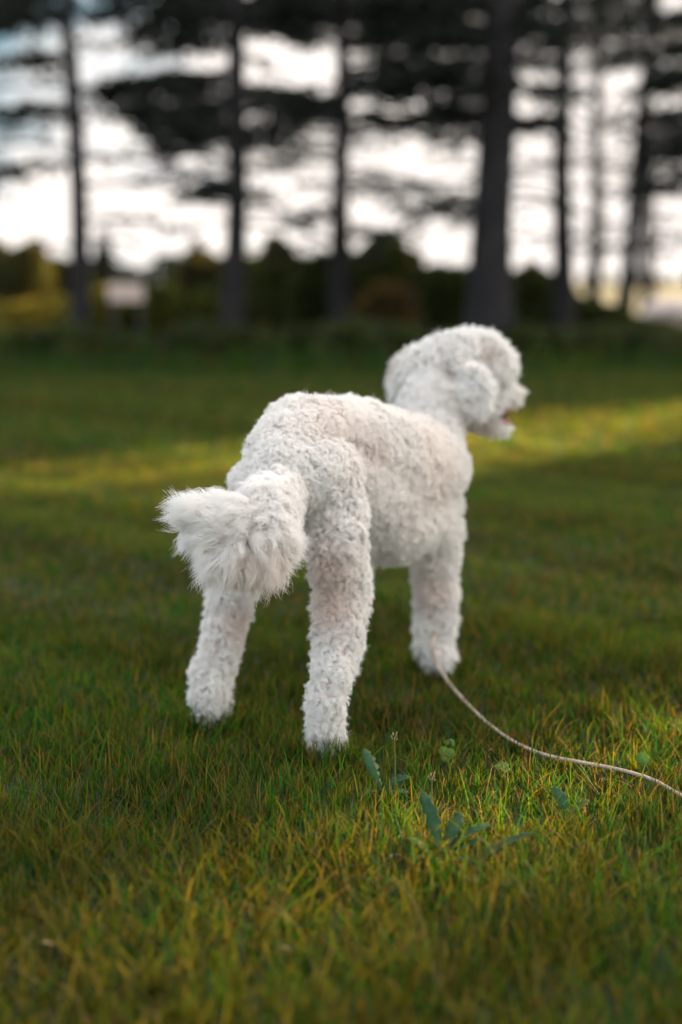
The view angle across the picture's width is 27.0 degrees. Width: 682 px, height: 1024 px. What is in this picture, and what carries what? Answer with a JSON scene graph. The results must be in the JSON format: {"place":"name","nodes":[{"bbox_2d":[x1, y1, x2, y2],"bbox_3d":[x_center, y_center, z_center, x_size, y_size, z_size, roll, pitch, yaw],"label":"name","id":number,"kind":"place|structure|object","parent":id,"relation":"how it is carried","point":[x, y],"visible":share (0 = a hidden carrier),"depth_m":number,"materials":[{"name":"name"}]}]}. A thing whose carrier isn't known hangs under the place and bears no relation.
{"place":"outdoors","nodes":[
{"label":"outdoors","id":0,"kind":"place"},
{"bbox_2d":[0,310,681,1023],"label":"lawn","id":1,"kind":"structure","parent":0,"point":[338,898],"depth_m":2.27,"materials":[{"name":"plant"}]},
{"bbox_2d":[0,0,225,328],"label":"conifer","id":2,"kind":"object","parent":1,"relation":"on","point":[72,112],"visible":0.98,"depth_m":13.59,"materials":[{"name":"green plant"}]},
{"bbox_2d":[81,0,356,326],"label":"conifer","id":3,"kind":"object","parent":1,"relation":"on","point":[189,121],"visible":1,"depth_m":13.51,"materials":[{"name":"green plant"}]},
{"bbox_2d":[154,324,528,760],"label":"dog","id":4,"kind":"object","parent":1,"relation":"on","point":[358,488],"visible":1,"depth_m":2.49},
{"bbox_2d":[416,623,681,796],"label":"leash","id":5,"kind":"object","parent":4,"relation":"attached to","point":[459,695],"visible":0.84,"depth_m":2.38,"materials":[{"name":"beige fabric"}]},
{"bbox_2d":[280,314,431,365],"bbox_3d":[0.089,-1.614,13.732,1.899,0.577,1.673,0,9,0],"label":"shrub","id":6,"kind":"object","parent":1,"relation":"on","point":[378,333],"visible":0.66,"depth_m":13.26,"materials":[{"name":"green plant"}]},
{"bbox_2d":[361,748,411,794],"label":"dandelion","id":7,"kind":"object","parent":1,"relation":"on","point":[372,766],"visible":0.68,"depth_m":2.23,"materials":[{"name":"green plant"}]},
{"bbox_2d":[391,732,397,798],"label":"grass stalk","id":8,"kind":"object","parent":1,"relation":"on","point":[394,759],"depth_m":2.19,"materials":[{"name":"green plant"}]},
{"bbox_2d":[428,772,434,801],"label":"grass stalk","id":9,"kind":"object","parent":1,"relation":"on","point":[431,782],"depth_m":2.09,"materials":[{"name":"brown plant"}]},
{"bbox_2d":[438,746,455,768],"bbox_3d":[0.174,0.408,2.330,0.030,0.045,0.019,0,9,0],"label":"clover","id":10,"kind":"object","parent":1,"relation":"on","point":[449,755],"visible":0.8,"depth_m":2.33,"materials":[{"name":"green plant"}]},
{"bbox_2d":[406,791,492,862],"bbox_3d":[0.152,0.449,1.976,0.123,0.097,0.100,0,9,0],"label":"dandelion","id":11,"kind":"object","parent":1,"relation":"on","point":[430,809],"visible":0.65,"depth_m":1.99,"materials":[{"name":"green plant"}]},
{"bbox_2d":[444,739,458,759],"bbox_3d":[0.186,0.402,2.395,0.026,0.036,0.018,3,10,18],"label":"clover","id":12,"kind":"object","parent":1,"relation":"on","point":[447,741],"visible":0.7,"depth_m":2.39,"materials":[{"name":"green plant"}]},
{"bbox_2d":[344,0,635,332],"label":"conifer","id":13,"kind":"object","parent":1,"relation":"on","point":[495,85],"visible":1,"depth_m":13.00,"materials":[{"name":"green plant"}]},
{"bbox_2d":[416,319,581,364],"bbox_3d":[1.372,-1.587,13.630,1.801,0.535,1.420,-2,9,-12],"label":"shrub","id":14,"kind":"object","parent":1,"relation":"on","point":[547,336],"visible":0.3,"depth_m":13.21,"materials":[{"name":"green plant"}]},
{"bbox_2d":[467,832,532,882],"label":"dandelion","id":15,"kind":"object","parent":1,"relation":"on","point":[510,838],"visible":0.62,"depth_m":1.94,"materials":[{"name":"green plant"}]},
{"bbox_2d":[495,761,509,777],"bbox_3d":[0.259,0.421,2.282,0.024,0.035,0.024,0,9,0],"label":"clover","id":16,"kind":"object","parent":1,"relation":"on","point":[505,768],"visible":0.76,"depth_m":2.28,"materials":[{"name":"green plant"}]},
{"bbox_2d":[552,786,588,827],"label":"dandelion","id":17,"kind":"object","parent":1,"relation":"on","point":[560,795],"visible":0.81,"depth_m":2.12,"materials":[{"name":"green plant"}]},
{"bbox_2d":[635,752,649,782],"bbox_3d":[0.483,0.412,2.280,0.024,0.052,0.015,0,9,0],"label":"clover","id":18,"kind":"object","parent":1,"relation":"on","point":[641,758],"visible":0.85,"depth_m":2.28,"materials":[{"name":"green plant"}]},
{"bbox_2d":[0,0,681,279],"label":"sky","id":19,"kind":"structure","parent":0,"point":[45,213],"materials":[{"name":"white"}]},
{"bbox_2d":[575,280,681,314],"bbox_3d":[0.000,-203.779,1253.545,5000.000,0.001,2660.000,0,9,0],"label":"ground","id":20,"kind":"structure","parent":0,"point":[609,293],"depth_m":92.63,"materials":[{"name":"yellow plant"}]},
{"bbox_2d":[0,297,69,330],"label":"shrub","id":21,"kind":"object","parent":20,"relation":"on","point":[35,313],"visible":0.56,"depth_m":16.40,"materials":[{"name":"yellow plant"}]},
{"bbox_2d":[30,236,45,250],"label":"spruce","id":22,"kind":"object","parent":20,"relation":"on","point":[36,239],"visible":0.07,"depth_m":78.44,"materials":[{"name":"green plant"}]},
{"bbox_2d":[0,239,96,303],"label":"shrub","id":23,"kind":"object","parent":20,"relation":"on","point":[27,274],"visible":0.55,"depth_m":18.82,"materials":[{"name":"green plant"}]},
{"bbox_2d":[0,0,109,202],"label":"conifer","id":24,"kind":"object","parent":20,"relation":"on","point":[51,8],"visible":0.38,"depth_m":14.56,"materials":[{"name":"green plant"}]},
{"bbox_2d":[57,285,134,330],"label":"shrub","id":25,"kind":"object","parent":20,"relation":"on","point":[100,301],"visible":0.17,"depth_m":17.96,"materials":[{"name":"green plant"}]},
{"bbox_2d":[90,234,122,289],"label":"spruce","id":26,"kind":"object","parent":20,"relation":"on","point":[103,265],"visible":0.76,"depth_m":78.50,"materials":[{"name":"green plant"}]},
{"bbox_2d":[108,283,143,335],"bbox_3d":[-2.362,-2.130,15.698,0.378,0.787,0.073,0,9,0],"label":"notice board","id":27,"kind":"object","parent":20,"relation":"on","point":[125,291],"visible":0.76,"depth_m":15.62,"materials":[{"name":"wood"}]},
{"bbox_2d":[50,252,222,289],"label":"wood","id":28,"kind":"object","parent":20,"relation":"on","point":[135,274],"visible":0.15,"depth_m":97.13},
{"bbox_2d":[99,281,221,342],"bbox_3d":[-2.285,-2.535,18.341,2.006,0.882,1.364,0,9,0],"label":"shrub","id":29,"kind":"object","parent":20,"relation":"on","point":[167,306],"visible":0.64,"depth_m":17.91,"materials":[{"name":"green plant"}]},
{"bbox_2d":[188,237,205,251],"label":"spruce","id":30,"kind":"object","parent":20,"relation":"on","point":[196,244],"visible":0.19,"depth_m":78.44,"materials":[{"name":"green plant"}]},
{"bbox_2d":[166,248,247,324],"bbox_3d":[-1.973,-3.344,21.744,1.563,1.390,1.189,0,9,0],"label":"shrub","id":31,"kind":"object","parent":20,"relation":"on","point":[193,268],"visible":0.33,"depth_m":21.38,"materials":[{"name":"green plant"}]},
{"bbox_2d":[120,0,355,253],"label":"conifer","id":32,"kind":"object","parent":20,"relation":"on","point":[258,84],"visible":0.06,"depth_m":21.43,"materials":[{"name":"green plant"}]},
{"bbox_2d":[210,232,311,332],"bbox_3d":[-0.980,-2.926,18.793,1.788,1.525,1.458,0,9,0],"label":"shrub","id":33,"kind":"object","parent":20,"relation":"on","point":[268,270],"visible":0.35,"depth_m":18.44,"materials":[{"name":"green plant"}]},
{"bbox_2d":[221,0,440,321],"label":"conifer","id":34,"kind":"object","parent":20,"relation":"on","point":[339,301],"visible":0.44,"depth_m":16.06,"materials":[{"name":"green plant"}]},
{"bbox_2d":[277,249,389,330],"bbox_3d":[-0.017,-2.776,18.302,1.615,1.323,1.214,0,9,0],"label":"shrub","id":35,"kind":"object","parent":20,"relation":"on","point":[306,298],"visible":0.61,"depth_m":17.93,"materials":[{"name":"green plant"}]},
{"bbox_2d":[210,4,483,249],"bbox_3d":[-0.014,-7.474,20.036,3.929,10.103,4.162,6,11,34],"label":"conifer","id":36,"kind":"object","parent":20,"relation":"on","point":[377,179],"visible":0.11,"depth_m":20.43,"materials":[{"name":"green plant"}]},
{"bbox_2d":[350,279,424,328],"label":"shrub","id":37,"kind":"object","parent":20,"relation":"on","point":[383,301],"visible":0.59,"depth_m":17.41,"materials":[{"name":"brown plant"}]},
{"bbox_2d":[349,231,428,289],"bbox_3d":[0.505,-2.932,18.627,2.054,1.568,1.363,-5,11,-29],"label":"shrub","id":38,"kind":"object","parent":20,"relation":"on","point":[405,266],"visible":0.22,"depth_m":18.28,"materials":[{"name":"green plant"}]},
{"bbox_2d":[409,261,468,333],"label":"shrub","id":39,"kind":"object","parent":20,"relation":"on","point":[442,291],"visible":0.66,"depth_m":17.94,"materials":[{"name":"green plant"}]},
{"bbox_2d":[394,10,597,258],"bbox_3d":[2.377,-8.486,23.136,3.612,11.104,3.901,4,10,21],"label":"conifer","id":40,"kind":"object","parent":20,"relation":"on","point":[434,156],"visible":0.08,"depth_m":23.48,"materials":[{"name":"green plant"}]},
{"bbox_2d":[512,259,582,321],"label":"shrub","id":41,"kind":"object","parent":20,"relation":"on","point":[531,284],"visible":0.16,"depth_m":18.54,"materials":[{"name":"green plant"}]},
{"bbox_2d":[422,264,681,287],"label":"wood","id":42,"kind":"object","parent":20,"relation":"on","point":[662,281],"visible":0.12,"depth_m":162.66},
{"bbox_2d":[442,0,679,329],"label":"conifer","id":43,"kind":"object","parent":20,"relation":"on","point":[563,298],"visible":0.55,"depth_m":17.53,"materials":[{"name":"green plant"}]},
{"bbox_2d":[514,296,639,329],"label":"shrub","id":44,"kind":"object","parent":20,"relation":"on","point":[591,311],"visible":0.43,"depth_m":18.18,"materials":[{"name":"green plant"}]},
{"bbox_2d":[526,0,670,300],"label":"conifer","id":45,"kind":"object","parent":20,"relation":"on","point":[594,279],"visible":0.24,"depth_m":24.33,"materials":[{"name":"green plant"}]},
{"bbox_2d":[529,0,681,312],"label":"conifer","id":46,"kind":"object","parent":20,"relation":"on","point":[625,295],"visible":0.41,"depth_m":20.40,"materials":[{"name":"green plant"}]},
{"bbox_2d":[590,0,681,260],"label":"conifer","id":47,"kind":"object","parent":20,"relation":"on","point":[664,81],"visible":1,"depth_m":14.46,"materials":[{"name":"green plant"}]},
{"bbox_2d":[603,0,681,310],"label":"conifer","id":48,"kind":"object","parent":20,"relation":"on","point":[647,283],"visible":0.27,"depth_m":37.26,"materials":[{"name":"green plant"}]},
{"bbox_2d":[640,298,669,318],"bbox_3d":[5.789,-3.597,25.740,0.659,0.542,0.688,-5,10,-27],"label":"stone","id":49,"kind":"object","parent":20,"relation":"on","point":[653,308],"visible":0.41,"depth_m":25.53,"materials":[{"name":"beige stone"}]},
{"bbox_2d":[634,314,679,328],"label":"shrub","id":50,"kind":"object","parent":20,"relation":"on","point":[647,321],"visible":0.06,"depth_m":19.13,"materials":[{"name":"green plant"}]},
{"bbox_2d":[661,324,681,332],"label":"shrub","id":51,"kind":"object","parent":20,"relation":"on","point":[678,327],"visible":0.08,"depth_m":17.24,"materials":[{"name":"green plant"}]},
{"bbox_2d":[662,298,681,324],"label":"stone","id":52,"kind":"object","parent":20,"relation":"on","point":[671,309],"visible":0.72,"depth_m":25.04,"materials":[{"name":"beige stone"}]}
]}

